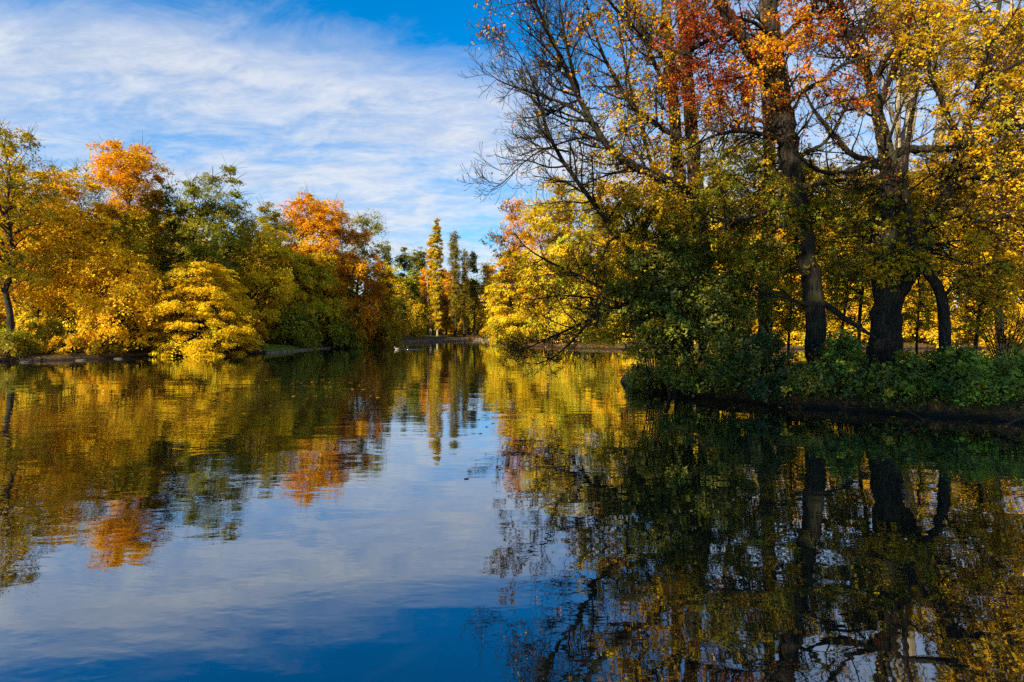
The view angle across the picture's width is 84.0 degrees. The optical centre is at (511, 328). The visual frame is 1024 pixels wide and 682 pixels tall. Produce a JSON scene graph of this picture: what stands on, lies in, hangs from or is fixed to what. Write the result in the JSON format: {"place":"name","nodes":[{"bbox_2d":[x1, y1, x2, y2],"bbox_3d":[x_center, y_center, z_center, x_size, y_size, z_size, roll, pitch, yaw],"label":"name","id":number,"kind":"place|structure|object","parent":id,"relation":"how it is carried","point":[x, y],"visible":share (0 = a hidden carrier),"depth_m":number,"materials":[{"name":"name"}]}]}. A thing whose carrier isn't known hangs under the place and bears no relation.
{"place":"outdoors","nodes":[
{"label":"outdoors","id":0,"kind":"place"},
{"bbox_2d":[0,340,1023,681],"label":"water","id":1,"kind":"structure","parent":0,"point":[590,522],"depth_m":7.13,"materials":[{"name":"blue liquid"}]},
{"bbox_2d":[992,399,1023,422],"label":"fallen branch","id":2,"kind":"object","parent":1,"relation":"on","point":[1014,404],"visible":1,"depth_m":14.77,"materials":[{"name":"wood"}]},
{"bbox_2d":[999,413,1023,426],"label":"fallen branch","id":3,"kind":"object","parent":1,"relation":"on","point":[1013,421],"visible":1,"depth_m":14.26,"materials":[{"name":"wood"}]},
{"bbox_2d":[0,330,1023,360],"bbox_3d":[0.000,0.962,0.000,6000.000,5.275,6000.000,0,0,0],"label":"ground","id":4,"kind":"structure","parent":0,"point":[50,356],"depth_m":70.42,"materials":[{"name":"plant"}]},
{"bbox_2d":[0,326,39,358],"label":"hazel shrub","id":5,"kind":"object","parent":4,"relation":"on","point":[12,344],"visible":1,"depth_m":44.51,"materials":[{"name":"green plant"}]},
{"bbox_2d":[0,119,75,353],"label":"tall tree","id":6,"kind":"object","parent":4,"relation":"on","point":[13,274],"visible":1,"depth_m":46.41,"materials":[{"name":"yellow plant"}]},
{"bbox_2d":[0,313,77,353],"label":"hazel shrub","id":7,"kind":"object","parent":4,"relation":"on","point":[39,332],"visible":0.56,"depth_m":48.02,"materials":[{"name":"green plant"}]},
{"bbox_2d":[0,152,109,321],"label":"maple tree","id":8,"kind":"object","parent":4,"relation":"on","point":[23,292],"visible":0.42,"depth_m":50.49,"materials":[{"name":"yellow plant"}]},
{"bbox_2d":[0,158,135,334],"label":"maple tree","id":9,"kind":"object","parent":4,"relation":"on","point":[66,271],"visible":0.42,"depth_m":51.89,"materials":[{"name":"yellow plant"}]},
{"bbox_2d":[30,333,110,357],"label":"hazel shrub","id":10,"kind":"object","parent":4,"relation":"on","point":[72,340],"visible":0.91,"depth_m":47.40,"materials":[{"name":"yellow plant"}]},
{"bbox_2d":[35,157,123,325],"bbox_3d":[-45.433,-8.233,60.174,9.998,19.570,8.564,0,0,42],"label":"linden tree","id":11,"kind":"object","parent":4,"relation":"on","point":[95,193],"visible":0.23,"depth_m":60.09,"materials":[{"name":"green plant"}]},
{"bbox_2d":[62,320,137,354],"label":"hazel shrub","id":12,"kind":"object","parent":4,"relation":"on","point":[116,348],"visible":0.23,"depth_m":49.70,"materials":[{"name":"yellow plant"}]},
{"bbox_2d":[55,236,173,350],"bbox_3d":[-35.595,-2.955,52.101,9.742,10.858,9.994,0,0,-35],"label":"maple tree","id":13,"kind":"object","parent":4,"relation":"on","point":[127,305],"visible":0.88,"depth_m":50.26,"materials":[{"name":"yellow plant"}]},
{"bbox_2d":[76,130,180,297],"bbox_3d":[-38.930,-9.412,57.910,9.179,22.471,9.934,0,0,-42],"label":"maple tree","id":14,"kind":"object","parent":4,"relation":"on","point":[122,179],"visible":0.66,"depth_m":56.72,"materials":[{"name":"orange plant"}]},
{"bbox_2d":[102,325,154,352],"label":"hazel shrub","id":15,"kind":"object","parent":4,"relation":"on","point":[137,331],"visible":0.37,"depth_m":51.86,"materials":[{"name":"yellow plant"}]},
{"bbox_2d":[121,261,173,338],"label":"maple tree","id":16,"kind":"object","parent":4,"relation":"on","point":[155,291],"visible":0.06,"depth_m":56.65,"materials":[{"name":"yellow plant"}]},
{"bbox_2d":[146,332,181,351],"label":"hazel shrub","id":17,"kind":"object","parent":4,"relation":"on","point":[156,347],"visible":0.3,"depth_m":53.43,"materials":[{"name":"yellow plant"}]},
{"bbox_2d":[129,171,205,313],"bbox_3d":[-36.410,-7.372,60.048,7.664,18.393,7.576,0,0,0],"label":"elm tree","id":18,"kind":"object","parent":4,"relation":"on","point":[166,266],"visible":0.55,"depth_m":59.24,"materials":[{"name":"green plant"}]},
{"bbox_2d":[129,249,266,357],"bbox_3d":[-29.967,-2.066,55.011,12.468,11.476,11.666,0,0,0],"label":"hornbeam tree","id":19,"kind":"object","parent":4,"relation":"on","point":[201,342],"visible":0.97,"depth_m":53.24,"materials":[{"name":"yellow plant"}]},
{"bbox_2d":[163,153,259,331],"bbox_3d":[-31.880,-8.229,59.854,9.726,20.786,9.472,0,0,0],"label":"poplar tree","id":20,"kind":"object","parent":4,"relation":"on","point":[229,210],"visible":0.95,"depth_m":58.87,"materials":[{"name":"green plant"}]},
{"bbox_2d":[218,211,271,298],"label":"oak tree","id":21,"kind":"object","parent":4,"relation":"on","point":[231,248],"visible":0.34,"depth_m":65.32,"materials":[{"name":"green plant"}]},
{"bbox_2d":[240,307,269,346],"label":"beech tree","id":22,"kind":"object","parent":4,"relation":"on","point":[260,330],"visible":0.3,"depth_m":60.80,"materials":[{"name":"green plant"}]},
{"bbox_2d":[209,217,303,326],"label":"maple tree","id":23,"kind":"object","parent":4,"relation":"on","point":[270,314],"visible":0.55,"depth_m":65.09,"materials":[{"name":"green plant"}]},
{"bbox_2d":[250,194,300,265],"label":"linden tree","id":24,"kind":"object","parent":4,"relation":"on","point":[274,215],"visible":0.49,"depth_m":73.58,"materials":[{"name":"green plant"}]},
{"bbox_2d":[251,235,322,340],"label":"ash tree","id":25,"kind":"object","parent":4,"relation":"on","point":[300,259],"visible":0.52,"depth_m":69.06,"materials":[{"name":"green plant"}]},
{"bbox_2d":[265,298,322,349],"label":"yew tree","id":26,"kind":"object","parent":4,"relation":"on","point":[295,334],"visible":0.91,"depth_m":67.73,"materials":[{"name":"green plant"}]},
{"bbox_2d":[263,342,329,351],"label":"grass","id":27,"kind":"structure","parent":4,"relation":"on","point":[277,345],"depth_m":65.23,"materials":[{"name":"green plant"}]},
{"bbox_2d":[270,185,356,297],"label":"maple tree","id":28,"kind":"object","parent":4,"relation":"on","point":[316,221],"visible":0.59,"depth_m":74.10,"materials":[{"name":"orange plant"}]},
{"bbox_2d":[296,243,350,346],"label":"birch tree","id":29,"kind":"object","parent":4,"relation":"on","point":[329,279],"visible":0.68,"depth_m":71.91,"materials":[{"name":"green plant"}]},
{"bbox_2d":[265,342,403,352],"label":"stone edging","id":30,"kind":"object","parent":4,"relation":"on","point":[306,349],"visible":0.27,"depth_m":65.45,"materials":[{"name":"grey stone"}]},
{"bbox_2d":[308,292,371,347],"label":"yew tree","id":31,"kind":"object","parent":4,"relation":"on","point":[341,340],"visible":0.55,"depth_m":74.26,"materials":[{"name":"green plant"}]},
{"bbox_2d":[322,224,391,346],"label":"oak tree","id":32,"kind":"object","parent":4,"relation":"on","point":[359,269],"visible":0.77,"depth_m":76.94,"materials":[{"name":"orange plant"}]},
{"bbox_2d":[339,209,397,344],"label":"poplar tree","id":33,"kind":"object","parent":4,"relation":"on","point":[366,222],"visible":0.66,"depth_m":85.52,"materials":[{"name":"green plant"}]},
{"bbox_2d":[363,306,405,344],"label":"yew tree","id":34,"kind":"object","parent":4,"relation":"on","point":[387,336],"visible":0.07,"depth_m":88.07,"materials":[{"name":"green plant"}]},
{"bbox_2d":[364,268,410,345],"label":"oak tree","id":35,"kind":"object","parent":4,"relation":"on","point":[388,310],"visible":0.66,"depth_m":82.93,"materials":[{"name":"green plant"}]},
{"bbox_2d":[379,234,398,278],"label":"pine tree","id":36,"kind":"object","parent":4,"relation":"on","point":[386,256],"visible":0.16,"depth_m":149.47,"materials":[{"name":"green plant"}]},
{"bbox_2d":[379,262,413,305],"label":"maple tree","id":37,"kind":"object","parent":4,"relation":"on","point":[399,281],"visible":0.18,"depth_m":127.01,"materials":[{"name":"yellow plant"}]},
{"bbox_2d":[390,293,413,336],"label":"maple tree","id":38,"kind":"object","parent":4,"relation":"on","point":[407,311],"visible":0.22,"depth_m":111.62,"materials":[{"name":"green plant"}]},
{"bbox_2d":[393,247,415,278],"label":"pine tree","id":39,"kind":"object","parent":4,"relation":"on","point":[401,259],"visible":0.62,"depth_m":154.53,"materials":[{"name":"green plant"}]},
{"bbox_2d":[397,269,428,319],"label":"linden tree","id":40,"kind":"object","parent":4,"relation":"on","point":[414,285],"visible":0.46,"depth_m":131.18,"materials":[{"name":"green plant"}]},
{"bbox_2d":[402,299,428,336],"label":"maple tree","id":41,"kind":"object","parent":4,"relation":"on","point":[419,327],"visible":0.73,"depth_m":120.97,"materials":[{"name":"yellow plant"}]},
{"bbox_2d":[408,246,429,280],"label":"pine tree","id":42,"kind":"object","parent":4,"relation":"on","point":[418,261],"visible":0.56,"depth_m":149.05,"materials":[{"name":"green plant"}]},
{"bbox_2d":[418,263,432,334],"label":"maple tree","id":43,"kind":"object","parent":4,"relation":"on","point":[423,283],"visible":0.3,"depth_m":136.91,"materials":[{"name":"yellow plant"}]},
{"bbox_2d":[424,234,435,334],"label":"lombardy poplar","id":44,"kind":"object","parent":4,"relation":"on","point":[430,309],"visible":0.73,"depth_m":132.51,"materials":[{"name":"yellow plant"}]},
{"bbox_2d":[423,315,441,334],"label":"linden tree","id":45,"kind":"object","parent":4,"relation":"on","point":[433,331],"visible":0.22,"depth_m":134.58,"materials":[{"name":"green plant"}]},
{"bbox_2d":[430,217,446,335],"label":"lombardy poplar","id":46,"kind":"object","parent":4,"relation":"on","point":[437,289],"visible":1,"depth_m":130.52,"materials":[{"name":"yellow plant"}]},
{"bbox_2d":[402,338,490,342],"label":"stone wall","id":47,"kind":"structure","parent":4,"relation":"on","point":[441,340],"depth_m":111.86,"materials":[{"name":"grey stone"}]},
{"bbox_2d":[437,265,457,333],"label":"maple tree","id":48,"kind":"object","parent":4,"relation":"on","point":[446,323],"visible":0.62,"depth_m":140.60,"materials":[{"name":"yellow plant"}]},
{"bbox_2d":[446,229,462,336],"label":"lombardy poplar","id":49,"kind":"object","parent":4,"relation":"on","point":[455,296],"visible":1,"depth_m":130.64,"materials":[{"name":"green plant"}]},
{"bbox_2d":[458,247,471,336],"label":"lombardy poplar","id":50,"kind":"object","parent":4,"relation":"on","point":[464,289],"visible":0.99,"depth_m":131.76,"materials":[{"name":"green plant"}]},
{"bbox_2d":[450,271,485,334],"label":"linden tree","id":51,"kind":"object","parent":4,"relation":"on","point":[468,320],"visible":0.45,"depth_m":138.64,"materials":[{"name":"green plant"}]},
{"bbox_2d":[466,247,480,335],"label":"lombardy poplar","id":52,"kind":"object","parent":4,"relation":"on","point":[473,267],"visible":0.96,"depth_m":135.76,"materials":[{"name":"green plant"}]},
{"bbox_2d":[475,257,498,332],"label":"maple tree","id":53,"kind":"object","parent":4,"relation":"on","point":[489,271],"visible":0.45,"depth_m":138.53,"materials":[{"name":"yellow plant"}]},
{"bbox_2d":[0,183,1023,343],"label":"woods","id":54,"kind":"object","parent":4,"relation":"on","point":[3,324],"visible":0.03,"depth_m":83.08,"materials":[{"name":"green plant"}]},
{"bbox_2d":[478,242,547,344],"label":"hornbeam tree","id":55,"kind":"object","parent":4,"relation":"on","point":[509,325],"visible":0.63,"depth_m":85.90,"materials":[{"name":"yellow plant"}]},
{"bbox_2d":[492,193,553,340],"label":"maple tree","id":56,"kind":"object","parent":4,"relation":"on","point":[509,232],"visible":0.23,"depth_m":88.43,"materials":[{"name":"yellow plant"}]},
{"bbox_2d":[513,173,589,346],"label":"linden tree","id":57,"kind":"object","parent":4,"relation":"on","point":[551,224],"visible":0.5,"depth_m":78.39,"materials":[{"name":"yellow plant"}]},
{"bbox_2d":[540,166,630,344],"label":"linden tree","id":58,"kind":"object","parent":4,"relation":"on","point":[560,241],"visible":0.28,"depth_m":75.73,"materials":[{"name":"yellow plant"}]},
{"bbox_2d":[570,169,673,341],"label":"maple tree","id":59,"kind":"object","parent":4,"relation":"on","point":[608,188],"visible":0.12,"depth_m":76.73,"materials":[{"name":"yellow plant"}]},
{"bbox_2d":[576,224,763,395],"bbox_3d":[5.717,-0.499,20.673,6.738,6.684,3.300,0,0,0],"label":"privet tree","id":60,"kind":"object","parent":4,"relation":"on","point":[670,299],"visible":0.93,"depth_m":20.22,"materials":[{"name":"green plant"}]},
{"bbox_2d":[672,182,746,328],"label":"maple tree","id":61,"kind":"object","parent":4,"relation":"on","point":[716,239],"visible":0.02,"depth_m":74.78,"materials":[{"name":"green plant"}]},
{"bbox_2d":[715,181,796,339],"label":"maple tree","id":62,"kind":"object","parent":4,"relation":"on","point":[751,263],"visible":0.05,"depth_m":79.92,"materials":[{"name":"green plant"}]},
{"bbox_2d":[750,301,805,345],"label":"hazel shrub","id":63,"kind":"object","parent":4,"relation":"on","point":[799,335],"visible":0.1,"depth_m":72.84,"materials":[{"name":"yellow plant"}]},
{"bbox_2d":[745,174,835,335],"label":"maple tree","id":64,"kind":"object","parent":4,"relation":"on","point":[795,261],"visible":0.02,"depth_m":77.66,"materials":[{"name":"yellow plant"}]},
{"bbox_2d":[786,170,873,331],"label":"linden tree","id":65,"kind":"object","parent":4,"relation":"on","point":[828,301],"visible":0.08,"depth_m":77.79,"materials":[{"name":"yellow plant"}]},
{"bbox_2d":[826,301,904,343],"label":"hazel shrub","id":66,"kind":"object","parent":4,"relation":"on","point":[863,337],"visible":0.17,"depth_m":74.97,"materials":[{"name":"yellow plant"}]},
{"bbox_2d":[839,198,948,326],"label":"maple tree","id":67,"kind":"object","parent":4,"relation":"on","point":[906,297],"visible":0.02,"depth_m":76.12,"materials":[{"name":"yellow plant"}]},
{"bbox_2d":[902,296,961,347],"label":"hazel shrub","id":68,"kind":"object","parent":4,"relation":"on","point":[925,335],"visible":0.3,"depth_m":75.50,"materials":[{"name":"yellow plant"}]},
{"bbox_2d":[907,171,1005,338],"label":"linden tree","id":69,"kind":"object","parent":4,"relation":"on","point":[931,294],"visible":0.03,"depth_m":83.02,"materials":[{"name":"yellow plant"}]},
{"bbox_2d":[932,168,1023,338],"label":"maple tree","id":70,"kind":"object","parent":4,"relation":"on","point":[976,266],"visible":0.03,"depth_m":80.36,"materials":[{"name":"yellow plant"}]},
{"bbox_2d":[951,300,1023,345],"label":"hazel shrub","id":71,"kind":"object","parent":4,"relation":"on","point":[980,338],"visible":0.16,"depth_m":75.27,"materials":[{"name":"yellow plant"}]},
{"bbox_2d":[0,0,1023,309],"label":"sky","id":72,"kind":"structure","parent":0,"point":[368,103],"materials":[{"name":"blue"}]},
{"bbox_2d":[620,362,1023,422],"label":"island ground","id":73,"kind":"structure","parent":0,"point":[937,409],"depth_m":17.14,"materials":[{"name":"green soil"}]},
{"bbox_2d":[458,0,714,380],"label":"ash tree","id":74,"kind":"object","parent":73,"relation":"on","point":[608,224],"visible":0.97,"depth_m":20.28,"materials":[{"name":"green plant"}]},
{"bbox_2d":[572,247,680,391],"bbox_3d":[4.707,-0.171,22.328,4.862,6.300,2.738,0,0,0],"label":"hazel shrub","id":75,"kind":"object","parent":73,"relation":"on","point":[616,330],"visible":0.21,"depth_m":22.27,"materials":[{"name":"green plant"}]},
{"bbox_2d":[622,361,645,388],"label":"green shrub","id":76,"kind":"object","parent":73,"relation":"on","point":[634,367],"visible":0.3,"depth_m":24.57,"materials":[{"name":"green plant"}]},
{"bbox_2d":[625,363,663,391],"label":"green shrub","id":77,"kind":"object","parent":73,"relation":"on","point":[640,377],"visible":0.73,"depth_m":22.92,"materials":[{"name":"green plant"}]},
{"bbox_2d":[577,0,742,367],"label":"ash tree","id":78,"kind":"object","parent":73,"relation":"on","point":[676,118],"visible":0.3,"depth_m":22.32,"materials":[{"name":"orange plant"}]},
{"bbox_2d":[647,346,715,396],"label":"green shrub","id":79,"kind":"object","parent":73,"relation":"on","point":[681,381],"visible":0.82,"depth_m":20.13,"materials":[{"name":"green plant"}]},
{"bbox_2d":[691,310,758,397],"bbox_3d":[7.451,0.793,19.902,2.235,3.064,3.338,0,0,31],"label":"green shrub","id":80,"kind":"object","parent":73,"relation":"on","point":[723,361],"visible":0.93,"depth_m":19.37,"materials":[{"name":"green plant"}]},
{"bbox_2d":[685,199,784,364],"bbox_3d":[7.920,-1.118,20.934,3.270,7.796,2.527,0,0,-11],"label":"maple sapling","id":81,"kind":"object","parent":73,"relation":"on","point":[756,242],"visible":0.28,"depth_m":20.71,"materials":[{"name":"green plant"}]},
{"bbox_2d":[686,0,820,360],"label":"ash tree","id":82,"kind":"object","parent":73,"relation":"on","point":[768,309],"visible":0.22,"depth_m":23.73,"materials":[{"name":"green plant"}]},
{"bbox_2d":[732,323,801,404],"bbox_3d":[8.541,1.134,18.888,2.402,2.680,2.636,0,0,0],"label":"green shrub","id":83,"kind":"object","parent":73,"relation":"on","point":[767,379],"visible":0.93,"depth_m":18.68,"materials":[{"name":"green plant"}]},
{"bbox_2d":[648,0,912,368],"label":"maple tree","id":84,"kind":"object","parent":73,"relation":"on","point":[795,183],"visible":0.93,"depth_m":19.46,"materials":[{"name":"orange plant"}]},
{"bbox_2d":[748,252,827,367],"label":"maple sapling","id":85,"kind":"object","parent":73,"relation":"on","point":[788,327],"visible":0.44,"depth_m":22.82,"materials":[{"name":"green plant"}]},
{"bbox_2d":[780,355,842,401],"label":"green shrub","id":86,"kind":"object","parent":73,"relation":"on","point":[805,380],"visible":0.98,"depth_m":17.48,"materials":[{"name":"green plant"}]},
{"bbox_2d":[803,326,874,385],"bbox_3d":[10.674,0.929,18.652,2.062,2.068,2.806,0,0,23],"label":"green shrub","id":87,"kind":"object","parent":73,"relation":"on","point":[844,352],"visible":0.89,"depth_m":18.29,"materials":[{"name":"green plant"}]},
{"bbox_2d":[816,197,873,361],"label":"maple sapling","id":88,"kind":"object","parent":73,"relation":"on","point":[860,292],"visible":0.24,"depth_m":21.72,"materials":[{"name":"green plant"}]},
{"bbox_2d":[822,239,873,339],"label":"maple sapling","id":89,"kind":"object","parent":73,"relation":"on","point":[844,303],"visible":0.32,"depth_m":23.82,"materials":[{"name":"yellow plant"}]},
{"bbox_2d":[834,358,907,408],"bbox_3d":[10.992,1.655,17.407,1.868,1.500,3.282,0,0,37],"label":"green shrub","id":90,"kind":"object","parent":73,"relation":"on","point":[874,384],"visible":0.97,"depth_m":16.76,"materials":[{"name":"green plant"}]},
{"bbox_2d":[762,0,1023,371],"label":"maple tree","id":91,"kind":"object","parent":73,"relation":"on","point":[885,312],"visible":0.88,"depth_m":18.84,"materials":[{"name":"yellow plant"}]},
{"bbox_2d":[887,345,942,412],"bbox_3d":[12.114,1.478,17.215,1.678,1.960,3.350,0,0,39],"label":"green shrub","id":92,"kind":"object","parent":73,"relation":"on","point":[919,386],"visible":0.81,"depth_m":16.60,"materials":[{"name":"green plant"}]},
{"bbox_2d":[848,0,985,363],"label":"ash tree","id":93,"kind":"object","parent":73,"relation":"on","point":[887,107],"visible":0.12,"depth_m":25.88,"materials":[{"name":"yellow plant"}]},
{"bbox_2d":[833,84,1023,351],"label":"maple tree","id":94,"kind":"object","parent":73,"relation":"on","point":[919,260],"visible":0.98,"depth_m":18.23,"materials":[{"name":"green plant"}]},
{"bbox_2d":[877,0,985,273],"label":"ash tree","id":95,"kind":"object","parent":73,"relation":"on","point":[904,133],"visible":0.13,"depth_m":26.85,"materials":[{"name":"yellow plant"}]},
{"bbox_2d":[902,252,973,357],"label":"maple sapling","id":96,"kind":"object","parent":73,"relation":"on","point":[918,323],"visible":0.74,"depth_m":23.83,"materials":[{"name":"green plant"}]},
{"bbox_2d":[923,340,981,407],"bbox_3d":[13.121,1.295,17.012,1.776,1.885,3.237,0,0,42],"label":"green shrub","id":97,"kind":"object","parent":73,"relation":"on","point":[947,376],"visible":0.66,"depth_m":16.82,"materials":[{"name":"green plant"}]},
{"bbox_2d":[909,0,1022,269],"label":"ash tree","id":98,"kind":"object","parent":73,"relation":"on","point":[939,118],"visible":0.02,"depth_m":28.83,"materials":[{"name":"yellow plant"}]},
{"bbox_2d":[934,236,1017,353],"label":"maple sapling","id":99,"kind":"object","parent":73,"relation":"on","point":[976,323],"visible":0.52,"depth_m":19.86,"materials":[{"name":"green plant"}]},
{"bbox_2d":[942,345,1019,408],"bbox_3d":[13.531,1.355,16.314,1.918,1.758,3.433,0,0,44],"label":"green shrub","id":100,"kind":"object","parent":73,"relation":"on","point":[975,382],"visible":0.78,"depth_m":15.70,"materials":[{"name":"green plant"}]},
{"bbox_2d":[950,283,1023,358],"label":"elder shrub","id":101,"kind":"object","parent":73,"relation":"on","point":[1019,324],"visible":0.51,"depth_m":20.95,"materials":[{"name":"yellow plant"}]},
{"bbox_2d":[968,7,1023,308],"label":"maple tree","id":102,"kind":"object","parent":73,"relation":"on","point":[1017,20],"visible":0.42,"depth_m":19.17,"materials":[{"name":"yellow plant"}]},
{"bbox_2d":[972,0,1023,355],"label":"ash tree","id":103,"kind":"object","parent":73,"relation":"on","point":[1010,1],"visible":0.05,"depth_m":25.87,"materials":[{"name":"yellow plant"}]},
{"bbox_2d":[984,341,1023,407],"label":"green shrub","id":104,"kind":"object","parent":73,"relation":"on","point":[1013,367],"visible":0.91,"depth_m":15.55,"materials":[{"name":"green plant"}]},
{"bbox_2d":[659,361,1012,420],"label":"fallen leaves","id":105,"kind":"object","parent":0,"point":[806,361],"depth_m":18.88,"materials":[{"name":"plant"}]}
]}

